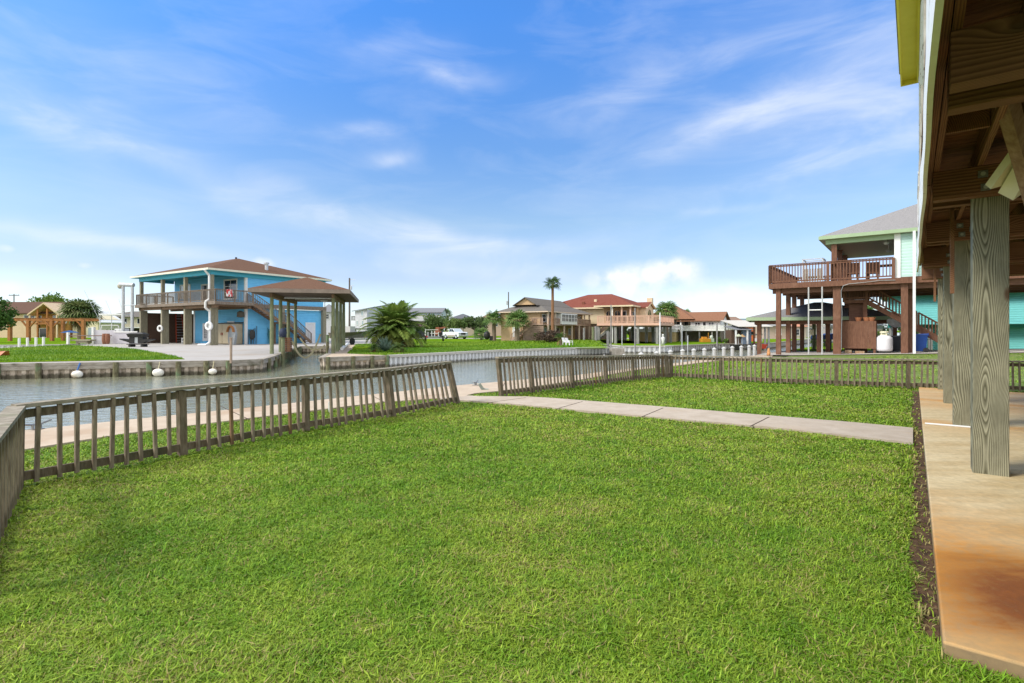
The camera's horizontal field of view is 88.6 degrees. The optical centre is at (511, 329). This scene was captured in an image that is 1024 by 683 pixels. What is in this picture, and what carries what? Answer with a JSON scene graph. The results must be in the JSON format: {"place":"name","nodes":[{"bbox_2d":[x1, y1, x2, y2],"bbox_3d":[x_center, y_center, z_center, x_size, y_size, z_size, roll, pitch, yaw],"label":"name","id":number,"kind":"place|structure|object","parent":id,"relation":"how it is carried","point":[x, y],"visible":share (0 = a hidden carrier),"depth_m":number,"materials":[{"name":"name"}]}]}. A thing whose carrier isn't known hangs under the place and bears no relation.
{"place":"outdoors","nodes":[
{"label":"outdoors","id":0,"kind":"place"},
{"bbox_2d":[0,302,77,337],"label":"house","id":1,"kind":"structure","parent":0,"point":[39,329],"depth_m":109.71,"materials":[{"name":"beige"}]},
{"bbox_2d":[0,345,183,362],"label":"lawn","id":2,"kind":"structure","parent":0,"point":[88,360],"depth_m":27.46,"materials":[{"name":"green plant"}]},
{"bbox_2d":[73,311,125,337],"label":"house","id":3,"kind":"structure","parent":0,"point":[106,320],"depth_m":112.82,"materials":[{"name":"beige"}]},
{"bbox_2d":[116,311,138,330],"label":"house","id":4,"kind":"structure","parent":0,"point":[136,321],"depth_m":128.00,"materials":[{"name":"grey"}]},
{"bbox_2d":[11,338,370,362],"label":"driveway","id":5,"kind":"structure","parent":0,"point":[192,351],"depth_m":40.62,"materials":[{"name":"concrete"}]},
{"bbox_2d":[71,339,95,343],"bbox_3d":[-48.303,1.339,59.200,2.154,0.523,0.914,0,0,0],"label":"workbench","id":6,"kind":"object","parent":5,"relation":"on","point":[86,341],"visible":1,"depth_m":58.86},
{"bbox_2d":[91,327,115,343],"bbox_3d":[-46.745,0.625,60.171,2.650,1.949,0.343,0,0,0],"label":"panel fence","id":7,"kind":"object","parent":5,"relation":"on","point":[94,331],"visible":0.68,"depth_m":60.11,"materials":[{"name":"white paint"}]},
{"bbox_2d":[102,334,109,343],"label":"wooden barrels","id":8,"kind":"object","parent":5,"relation":"on","point":[105,338],"visible":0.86,"depth_m":59.02,"materials":[{"name":"brown wood"}]},
{"bbox_2d":[86,294,148,337],"bbox_3d":[-47.981,-1.335,65.029,8.382,7.014,3.886,0,0,0],"label":"fishing boat","id":9,"kind":"object","parent":5,"relation":"on","point":[111,325],"visible":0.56,"depth_m":63.98,"materials":[{"name":"white paint"}]},
{"bbox_2d":[113,331,139,343],"bbox_3d":[-43.965,0.844,59.840,2.932,1.397,0.137,0,0,0],"label":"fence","id":10,"kind":"object","parent":5,"relation":"on","point":[117,335],"visible":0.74,"depth_m":59.83,"materials":[{"name":"white paint"}]},
{"bbox_2d":[119,330,155,346],"bbox_3d":[-35.229,0.823,49.412,3.029,1.554,0.823,0,0,0],"label":"picnic table","id":11,"kind":"object","parent":5,"relation":"on","point":[137,337],"visible":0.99,"depth_m":49.13,"materials":[{"name":"black metal"}]},
{"bbox_2d":[175,314,182,342],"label":"ladder","id":12,"kind":"object","parent":5,"relation":"on","point":[176,324],"visible":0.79,"depth_m":65.78,"materials":[{"name":"metal"}]},
{"bbox_2d":[218,322,242,343],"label":"storage shed","id":13,"kind":"structure","parent":5,"relation":"on","point":[222,334],"depth_m":57.56,"materials":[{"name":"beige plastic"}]},
{"bbox_2d":[218,324,221,342],"bbox_3d":[-32.471,0.417,58.051,1.509,2.091,0.055,0,0,32],"label":"door","id":14,"kind":"structure","parent":13,"relation":"in","point":[219,325],"depth_m":57.83,"materials":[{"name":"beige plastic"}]},
{"bbox_2d":[222,324,229,342],"bbox_3d":[-31.149,0.417,57.190,1.509,2.091,0.112,0,0,32],"label":"door","id":15,"kind":"structure","parent":13,"relation":"in","point":[224,326],"depth_m":57.36,"materials":[{"name":"beige wood"}]},
{"bbox_2d":[130,257,331,344],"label":"stilt house","id":16,"kind":"structure","parent":5,"relation":"on","point":[200,292],"depth_m":60.04,"materials":[{"name":"blue"}]},
{"bbox_2d":[203,323,208,340],"bbox_3d":[-36.263,0.257,62.138,1.211,2.069,0.103,0,0,32],"label":"door","id":17,"kind":"structure","parent":16,"relation":"in","point":[205,333],"depth_m":62.17,"materials":[{"name":"white glass"}]},
{"bbox_2d":[223,278,237,299],"bbox_3d":[-31.813,-4.600,59.339,2.720,2.320,0.103,0,0,32],"label":"window","id":18,"kind":"structure","parent":16,"relation":"in","point":[232,284],"depth_m":59.31,"materials":[{"name":"glass"}]},
{"bbox_2d":[305,322,314,342],"bbox_3d":[-24.908,0.406,64.847,0.103,2.663,1.406,0,0,32],"label":"door","id":19,"kind":"structure","parent":16,"relation":"in","point":[310,326],"depth_m":64.88,"materials":[{"name":"white paint"}]},
{"bbox_2d":[226,325,236,344],"bbox_3d":[-29.396,0.514,55.036,1.337,2.057,0.469,0,0,32],"label":"boat planter","id":20,"kind":"object","parent":5,"relation":"on","point":[231,330],"visible":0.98,"depth_m":54.92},
{"bbox_2d":[248,327,256,343],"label":"garden tools","id":21,"kind":"object","parent":5,"relation":"on","point":[252,334],"visible":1,"depth_m":58.10,"materials":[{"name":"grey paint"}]},
{"bbox_2d":[328,326,371,344],"bbox_3d":[-17.580,0.600,58.281,1.943,2.000,7.034,0,0,20],"label":"trailered boat","id":22,"kind":"object","parent":5,"relation":"on","point":[351,332],"visible":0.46,"depth_m":57.29,"materials":[{"name":"green paint"}]},
{"bbox_2d":[0,330,448,344],"bbox_3d":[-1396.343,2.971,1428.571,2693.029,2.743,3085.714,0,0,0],"label":"side canal bank ground","id":23,"kind":"structure","parent":0,"point":[3,341],"depth_m":73.05,"materials":[{"name":"green plant"}]},
{"bbox_2d":[0,297,19,330],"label":"tree","id":24,"kind":"object","parent":23,"relation":"on","point":[7,315],"visible":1,"depth_m":66.22,"materials":[{"name":"green plant"}]},
{"bbox_2d":[0,343,90,347],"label":"bulkhead","id":25,"kind":"object","parent":23,"relation":"on","point":[6,346],"visible":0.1,"depth_m":56.69,"materials":[{"name":"grey concrete"}]},
{"bbox_2d":[27,292,72,301],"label":"tree","id":26,"kind":"object","parent":23,"relation":"on","point":[50,298],"visible":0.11,"depth_m":121.35,"materials":[{"name":"green plant"}]},
{"bbox_2d":[7,318,102,340],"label":"pergola","id":27,"kind":"object","parent":23,"relation":"on","point":[51,324],"visible":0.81,"depth_m":75.89,"materials":[{"name":"brown wood"}]},
{"bbox_2d":[55,298,103,338],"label":"palm tree","id":28,"kind":"object","parent":23,"relation":"on","point":[83,308],"visible":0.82,"depth_m":92.20,"materials":[{"name":"green plant"}]},
{"bbox_2d":[0,333,899,429],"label":"canal water","id":29,"kind":"structure","parent":0,"point":[13,391],"depth_m":22.65,"materials":[{"name":"grey liquid"}]},
{"bbox_2d":[117,283,134,330],"bbox_3d":[-44.324,-1.363,60.546,2.335,8.212,0.672,0,0,7],"label":"boat lift","id":30,"kind":"object","parent":29,"relation":"in","point":[121,286],"visible":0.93,"depth_m":60.47,"materials":[{"name":"metal"}]},
{"bbox_2d":[279,328,286,364],"bbox_3d":[-15.254,1.600,34.971,0.503,3.429,0.478,0,0,0],"label":"boat lift motor","id":31,"kind":"object","parent":29,"relation":"in","point":[282,333],"visible":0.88,"depth_m":34.87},
{"bbox_2d":[610,305,611,346],"bbox_3d":[9.900,0.286,52.500,0.109,5.600,0.114,0,0,0],"label":"dock pole","id":32,"kind":"object","parent":29,"relation":"in","point":[610,325],"visible":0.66,"depth_m":52.48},
{"bbox_2d":[609,348,624,354],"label":"stone platform","id":33,"kind":"structure","parent":29,"relation":"in","point":[616,351],"depth_m":47.33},
{"bbox_2d":[634,308,635,354],"bbox_3d":[10.933,0.571,46.667,0.109,5.029,0.114,0,0,0],"label":"dock pole","id":34,"kind":"object","parent":29,"relation":"in","point":[634,331],"visible":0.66,"depth_m":46.63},
{"bbox_2d":[659,313,660,352],"bbox_3d":[14.572,0.686,51.692,0.109,4.800,0.114,0,0,0],"label":"dock pole","id":35,"kind":"object","parent":29,"relation":"in","point":[659,332],"visible":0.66,"depth_m":51.66,"materials":[{"name":"white paint"}]},
{"bbox_2d":[721,320,772,349],"bbox_3d":[28.346,0.758,63.657,4.011,3.970,5.257,0,0,0],"label":"boathouse","id":36,"kind":"object","parent":29,"relation":"in","point":[741,323],"visible":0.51,"depth_m":61.75,"materials":[{"name":"metal"}]},
{"bbox_2d":[746,302,900,353],"bbox_3d":[22.229,0.480,38.029,9.349,4.983,8.777,0,0,26],"label":"boathouse","id":37,"kind":"object","parent":29,"relation":"in","point":[799,315],"visible":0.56,"depth_m":35.31,"materials":[{"name":"grey"}]},
{"bbox_2d":[0,0,918,329],"label":"sky","id":38,"kind":"structure","parent":0,"point":[460,156],"materials":[{"name":"blue"}]},
{"bbox_2d":[449,314,474,335],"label":"house","id":39,"kind":"structure","parent":0,"point":[466,329],"depth_m":146.29,"materials":[{"name":"stone"}]},
{"bbox_2d":[478,313,500,335],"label":"house","id":40,"kind":"structure","parent":0,"point":[498,329],"depth_m":141.71,"materials":[{"name":"white paint"}]},
{"bbox_2d":[0,352,1023,682],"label":"garden ground","id":41,"kind":"structure","parent":0,"point":[723,486],"depth_m":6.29,"materials":[{"name":"green plant"}]},
{"bbox_2d":[0,405,25,541],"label":"timber fence","id":42,"kind":"object","parent":41,"relation":"on","point":[11,446],"visible":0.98,"depth_m":4.47,"materials":[{"name":"grey wood"}]},
{"bbox_2d":[11,361,459,486],"bbox_3d":[-3.112,1.202,8.434,0.365,1.039,7.360,0,0,31],"label":"timber fence","id":43,"kind":"object","parent":41,"relation":"on","point":[183,445],"visible":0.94,"depth_m":7.10,"materials":[{"name":"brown wood"}]},
{"bbox_2d":[25,355,772,450],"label":"waterfront walkway","id":44,"kind":"structure","parent":41,"relation":"on","point":[48,437],"depth_m":9.78,"materials":[{"name":"beige concrete"}]},
{"bbox_2d":[25,419,51,429],"bbox_3d":[-7.556,1.511,8.343,0.183,0.138,0.427,0,0,0],"label":"dock cleat","id":45,"kind":"object","parent":44,"relation":"on","point":[33,425],"visible":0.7,"depth_m":8.30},
{"bbox_2d":[220,383,768,426],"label":"path joints","id":46,"kind":"object","parent":44,"relation":"on","point":[557,408],"visible":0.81,"depth_m":10.35,"materials":[{"name":"grey"}]},
{"bbox_2d":[495,354,672,395],"bbox_3d":[2.482,1.180,15.317,7.878,1.076,0.365,0,0,-43],"label":"timber fence","id":47,"kind":"object","parent":41,"relation":"on","point":[653,358],"visible":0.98,"depth_m":14.64,"materials":[{"name":"brown wood"}]},
{"bbox_2d":[808,287,822,354],"bbox_3d":[18.176,-0.489,31.458,0.787,4.188,0.082,0,0,37],"label":"pipe ladder","id":48,"kind":"object","parent":41,"relation":"on","point":[821,309],"visible":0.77,"depth_m":31.24,"materials":[{"name":"white metal"}]},
{"bbox_2d":[670,355,1023,390],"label":"timber fence","id":49,"kind":"object","parent":41,"relation":"on","point":[908,384],"visible":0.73,"depth_m":15.26,"materials":[{"name":"brown wood"}]},
{"bbox_2d":[757,349,1023,354],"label":"neighbour concrete pad","id":50,"kind":"object","parent":41,"relation":"on","point":[853,352],"visible":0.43,"depth_m":31.62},
{"bbox_2d":[841,350,871,354],"bbox_3d":[20.551,1.326,31.290,1.486,0.274,0.857,0,0,37],"label":"paver stack","id":51,"kind":"object","parent":50,"relation":"on","point":[847,352],"visible":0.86,"depth_m":31.09,"materials":[{"name":"concrete"}]},
{"bbox_2d":[842,304,876,354],"bbox_3d":[20.890,-0.029,31.714,1.920,3.143,2.057,0,0,37],"label":"wooden cabinet","id":52,"kind":"object","parent":50,"relation":"on","point":[861,335],"visible":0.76,"depth_m":30.92,"materials":[{"name":"wood"}]},
{"bbox_2d":[855,317,875,320],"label":"clay pots","id":53,"kind":"object","parent":52,"relation":"on","point":[865,318],"visible":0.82,"depth_m":30.86,"materials":[{"name":"ceramic"}]},
{"bbox_2d":[876,331,892,352],"bbox_3d":[21.492,0.701,30.319,0.820,1.257,0.821,0,0,0],"label":"gas tank","id":54,"kind":"object","parent":50,"relation":"on","point":[884,343],"visible":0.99,"depth_m":30.03,"materials":[{"name":"metal"}]},
{"bbox_2d":[887,318,900,351],"bbox_3d":[22.921,0.393,31.465,0.816,2.185,0.599,0,0,0],"label":"satellite dish","id":55,"kind":"object","parent":50,"relation":"on","point":[893,323],"visible":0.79,"depth_m":31.66,"materials":[{"name":"metal"}]},
{"bbox_2d":[891,335,900,351],"bbox_3d":[22.960,0.801,31.283,0.792,1.002,0.727,0,0,37],"label":"wheelie bin","id":56,"kind":"object","parent":50,"relation":"on","point":[897,343],"visible":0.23,"depth_m":31.04,"materials":[{"name":"black"}]},
{"bbox_2d":[916,333,929,351],"bbox_3d":[23.033,0.721,29.644,0.868,1.071,0.800,0,0,37],"label":"wheelie bin","id":57,"kind":"object","parent":50,"relation":"on","point":[921,342],"visible":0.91,"depth_m":29.32,"materials":[{"name":"blue plastic"}]},
{"bbox_2d":[768,204,1023,355],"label":"stilt house","id":58,"kind":"structure","parent":41,"relation":"on","point":[894,233],"depth_m":30.92,"materials":[{"name":"brown"}]},
{"bbox_2d":[802,258,825,281],"bbox_3d":[19.077,-3.686,33.172,1.200,1.543,1.097,0,0,37],"label":"deck chair","id":59,"kind":"object","parent":58,"relation":"on","point":[822,260],"visible":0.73,"depth_m":32.94,"materials":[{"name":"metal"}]},
{"bbox_2d":[845,262,858,279],"bbox_3d":[20.394,-3.486,31.461,0.640,1.143,0.777,0,0,37],"label":"deck chair","id":60,"kind":"object","parent":58,"relation":"on","point":[851,268],"visible":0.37,"depth_m":31.60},
{"bbox_2d":[865,262,878,278],"bbox_3d":[21.374,-3.486,31.143,0.640,1.143,0.777,0,0,37],"label":"deck chair","id":61,"kind":"object","parent":58,"relation":"on","point":[874,267],"visible":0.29,"depth_m":31.27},
{"bbox_2d":[908,391,939,640],"bbox_3d":[6.421,1.725,8.326,0.135,0.208,13.943,0,0,37],"label":"bare soil strip","id":62,"kind":"object","parent":41,"relation":"on","point":[922,546],"visible":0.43,"depth_m":3.95,"materials":[{"name":"soil"}]},
{"bbox_2d":[881,292,1023,349],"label":"stilt house","id":63,"kind":"structure","parent":41,"relation":"on","point":[927,305],"depth_m":39.30,"materials":[{"name":"wood"}]},
{"bbox_2d":[322,330,900,369],"bbox_3d":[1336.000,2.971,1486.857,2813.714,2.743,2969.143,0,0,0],"label":"bank ground","id":64,"kind":"structure","parent":0,"point":[629,343],"depth_m":67.20,"materials":[{"name":"green plant"}]},
{"bbox_2d":[0,359,261,378],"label":"bulkhead","id":65,"kind":"object","parent":64,"relation":"on","point":[87,369],"visible":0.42,"depth_m":26.05,"materials":[{"name":"concrete"}]},
{"bbox_2d":[71,363,82,377],"bbox_3d":[-20.875,1.944,25.194,0.488,0.731,0.427,0,0,34],"label":"mooring float","id":66,"kind":"object","parent":65,"relation":"hanging from","point":[76,374],"visible":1,"depth_m":25.08,"materials":[{"name":"white plastic"}]},
{"bbox_2d":[152,362,163,375],"bbox_3d":[-17.639,1.956,26.172,0.506,0.738,0.464,0,0,34],"label":"mooring float","id":67,"kind":"object","parent":65,"relation":"hanging from","point":[158,372],"visible":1,"depth_m":26.03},
{"bbox_2d":[259,346,325,371],"bbox_3d":[-15.999,2.503,40.654,3.267,1.851,24.271,0,0,-17],"label":"bulkhead","id":68,"kind":"object","parent":64,"relation":"on","point":[270,362],"visible":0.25,"depth_m":33.92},
{"bbox_2d":[285,338,291,351],"bbox_3d":[-16.360,1.066,38.228,0.590,1.023,0.343,0,0,0],"label":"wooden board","id":69,"kind":"object","parent":68,"relation":"on","point":[288,346],"visible":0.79,"depth_m":38.06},
{"bbox_2d":[0,339,606,361],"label":"grass","id":70,"kind":"structure","parent":64,"relation":"on","point":[53,351],"depth_m":39.84,"materials":[{"name":"plant"}]},
{"bbox_2d":[319,304,330,334],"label":"house","id":71,"kind":"structure","parent":64,"relation":"on","point":[328,318],"depth_m":128.00,"materials":[{"name":"white paint"}]},
{"bbox_2d":[322,345,384,362],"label":"walk","id":72,"kind":"structure","parent":64,"relation":"on","point":[344,352],"depth_m":34.09,"materials":[{"name":"beige concrete"}]},
{"bbox_2d":[248,277,358,353],"bbox_3d":[-15.226,-0.903,40.038,6.263,5.691,11.863,0,0,-14],"label":"boathouse","id":73,"kind":"object","parent":72,"relation":"on","point":[295,291],"visible":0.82,"depth_m":36.08,"materials":[{"name":"brown"}]},
{"bbox_2d":[291,334,320,358],"bbox_3d":[-15.212,1.193,38.858,2.134,1.825,0.023,0,0,-35],"label":"lifting strap","id":74,"kind":"object","parent":73,"relation":"hanging from","point":[299,354],"visible":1,"depth_m":38.93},
{"bbox_2d":[318,346,388,369],"bbox_3d":[-12.654,2.497,41.711,4.099,1.863,22.835,0,0,-18],"label":"bulkhead","id":75,"kind":"object","parent":64,"relation":"on","point":[329,364],"visible":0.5,"depth_m":31.38,"materials":[{"name":"concrete"}]},
{"bbox_2d":[351,304,389,336],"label":"house","id":76,"kind":"structure","parent":64,"relation":"on","point":[360,316],"depth_m":124.21,"materials":[{"name":"grey"}]},
{"bbox_2d":[367,343,380,352],"bbox_3d":[-9.693,1.326,36.926,1.020,0.780,1.075,0,0,0],"label":"sago plant","id":77,"kind":"object","parent":64,"relation":"on","point":[374,347],"visible":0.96,"depth_m":36.78,"materials":[{"name":"green plant"}]},
{"bbox_2d":[376,336,395,350],"bbox_3d":[-9.160,0.941,37.709,2.281,1.135,1.717,0,0,-24],"label":"agave","id":78,"kind":"object","parent":64,"relation":"on","point":[384,344],"visible":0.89,"depth_m":37.54,"materials":[{"name":"green plant"}]},
{"bbox_2d":[357,300,428,346],"bbox_3d":[-10.760,-0.123,48.278,6.796,5.116,6.180,0,0,0],"label":"palm tree","id":79,"kind":"object","parent":64,"relation":"on","point":[394,319],"visible":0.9,"depth_m":47.04,"materials":[{"name":"green plant"}]},
{"bbox_2d":[390,341,407,352],"bbox_3d":[-7.865,1.304,36.508,1.293,1.081,1.385,0,0,0],"label":"sago plant","id":80,"kind":"object","parent":64,"relation":"on","point":[398,347],"visible":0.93,"depth_m":36.36,"materials":[{"name":"green plant"}]},
{"bbox_2d":[407,308,447,336],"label":"house","id":81,"kind":"structure","parent":64,"relation":"on","point":[439,311],"depth_m":116.12,"materials":[{"name":"white paint"}]},
{"bbox_2d":[424,330,444,340],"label":"boat trailer","id":82,"kind":"object","parent":64,"relation":"on","point":[431,336],"visible":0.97,"depth_m":75.90,"materials":[{"name":"white metal"}]},
{"bbox_2d":[421,313,449,335],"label":"tree","id":83,"kind":"object","parent":64,"relation":"on","point":[436,321],"visible":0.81,"depth_m":108.34,"materials":[{"name":"green plant"}]},
{"bbox_2d":[443,318,467,329],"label":"tree","id":84,"kind":"object","parent":64,"relation":"on","point":[458,323],"visible":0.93,"depth_m":104.31,"materials":[{"name":"green plant"}]},
{"bbox_2d":[443,329,467,338],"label":"pickup truck","id":85,"kind":"object","parent":64,"relation":"on","point":[454,333],"visible":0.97,"depth_m":93.17,"materials":[{"name":"white paint"}]},
{"bbox_2d":[462,316,488,332],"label":"tree","id":86,"kind":"object","parent":64,"relation":"on","point":[476,323],"visible":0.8,"depth_m":105.92,"materials":[{"name":"green plant"}]},
{"bbox_2d":[471,327,489,339],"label":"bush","id":87,"kind":"object","parent":64,"relation":"on","point":[480,332],"visible":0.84,"depth_m":83.56,"materials":[{"name":"green plant"}]},
{"bbox_2d":[389,347,612,366],"bbox_3d":[0.131,2.497,41.584,23.479,1.863,2.223,0,0,-43],"label":"bulkhead","id":88,"kind":"object","parent":64,"relation":"on","point":[412,359],"visible":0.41,"depth_m":40.10,"materials":[{"name":"white plastic"}]},
{"bbox_2d":[479,339,648,347],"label":"lawn rise","id":89,"kind":"structure","parent":64,"relation":"on","point":[596,346],"depth_m":51.04,"materials":[{"name":"green plant"}]},
{"bbox_2d":[483,310,503,340],"bbox_3d":[-2.030,-0.631,59.202,2.715,3.630,2.813,0,0,-38],"label":"palm tree","id":90,"kind":"object","parent":89,"relation":"on","point":[494,317],"visible":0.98,"depth_m":58.86,"materials":[{"name":"green plant"}]},
{"bbox_2d":[503,309,530,340],"bbox_3d":[0.560,-0.541,55.879,3.284,3.449,3.438,0,0,0],"label":"palm tree","id":91,"kind":"object","parent":89,"relation":"on","point":[516,315],"visible":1,"depth_m":55.25,"materials":[{"name":"green plant"}]},
{"bbox_2d":[496,297,592,340],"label":"house","id":92,"kind":"structure","parent":89,"relation":"on","point":[567,319],"depth_m":58.79,"materials":[{"name":"grey"}]},
{"bbox_2d":[533,330,562,341],"bbox_3d":[3.657,0.621,53.030,3.045,1.382,1.700,0,0,0],"label":"shrub","id":93,"kind":"object","parent":89,"relation":"on","point":[547,335],"visible":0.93,"depth_m":52.68,"materials":[{"name":"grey plant"}]},
{"bbox_2d":[544,277,561,336],"bbox_3d":[4.261,-2.246,54.617,2.120,6.860,2.151,0,0,-35],"label":"palm tree","id":94,"kind":"object","parent":89,"relation":"on","point":[552,282],"visible":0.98,"depth_m":54.50,"materials":[{"name":"green plant"}]},
{"bbox_2d":[563,294,673,343],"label":"house","id":95,"kind":"structure","parent":64,"relation":"on","point":[597,306],"depth_m":64.69,"materials":[{"name":"beige"}]},
{"bbox_2d":[605,344,673,352],"bbox_3d":[11.405,2.497,55.438,5.023,1.863,9.828,0,0,-43],"label":"bulkhead","id":96,"kind":"object","parent":64,"relation":"on","point":[649,349],"visible":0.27,"depth_m":52.48,"materials":[{"name":"white plastic"}]},
{"bbox_2d":[628,329,678,341],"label":"garage","id":97,"kind":"structure","parent":64,"relation":"on","point":[675,335],"depth_m":72.10,"materials":[{"name":"white paint"}]},
{"bbox_2d":[653,300,679,341],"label":"palm tree","id":98,"kind":"object","parent":64,"relation":"on","point":[667,308],"visible":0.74,"depth_m":69.20,"materials":[{"name":"green plant"}]},
{"bbox_2d":[643,305,730,341],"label":"house","id":99,"kind":"structure","parent":64,"relation":"on","point":[694,326],"depth_m":73.29,"materials":[{"name":"white"}]},
{"bbox_2d":[724,326,752,343],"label":"shed","id":100,"kind":"structure","parent":64,"relation":"on","point":[731,337],"depth_m":62.03,"materials":[{"name":"white paint"}]},
{"bbox_2d":[672,339,810,352],"bbox_3d":[44.244,2.503,82.500,4.919,1.851,79.992,0,0,41],"label":"bulkhead","id":101,"kind":"object","parent":64,"relation":"on","point":[697,347],"visible":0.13,"depth_m":60.68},
{"bbox_2d":[755,324,785,338],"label":"house","id":102,"kind":"structure","parent":64,"relation":"on","point":[773,332],"depth_m":97.14,"materials":[{"name":"white paint"}]},
{"bbox_2d":[427,338,809,338],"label":"street","id":103,"kind":"structure","parent":0,"point":[500,338],"depth_m":97.42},
{"bbox_2d":[429,325,460,336],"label":"backhoe","id":104,"kind":"object","parent":103,"relation":"on","point":[437,329],"visible":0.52,"depth_m":104.69,"materials":[{"name":"orange paint"}]},
{"bbox_2d":[440,395,912,444],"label":"garden path","id":105,"kind":"structure","parent":0,"point":[884,433],"depth_m":9.42,"materials":[{"name":"beige concrete"}]},
{"bbox_2d":[791,324,809,337],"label":"house","id":106,"kind":"structure","parent":0,"point":[798,330],"depth_m":102.86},
{"bbox_2d":[710,353,1023,391],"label":"neighbour lawn","id":107,"kind":"structure","parent":0,"point":[1012,355],"depth_m":20.65,"materials":[{"name":"plant"}]},
{"bbox_2d":[919,387,1023,679],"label":"patio slab","id":108,"kind":"structure","parent":0,"point":[977,526],"depth_m":3.77,"materials":[{"name":"beige concrete"}]},
{"bbox_2d":[925,423,969,427],"bbox_3d":[6.889,1.506,8.306,0.560,0.027,0.027,0,0,36],"label":"conduit pipe","id":109,"kind":"object","parent":108,"relation":"on","point":[948,425],"visible":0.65,"depth_m":8.30,"materials":[{"name":"white paint"}]},
{"bbox_2d":[895,0,1023,476],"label":"stilt house","id":110,"kind":"structure","parent":108,"relation":"on","point":[961,62],"depth_m":5.50,"materials":[{"name":"wood"}]},
{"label":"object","id":111,"kind":"structure","parent":0,"visible":0},
{"bbox_2d":[348,278,354,338],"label":"utility pole","id":112,"kind":"object","parent":111,"relation":"on","point":[349,314],"visible":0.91,"depth_m":86.74,"materials":[{"name":"metal"}]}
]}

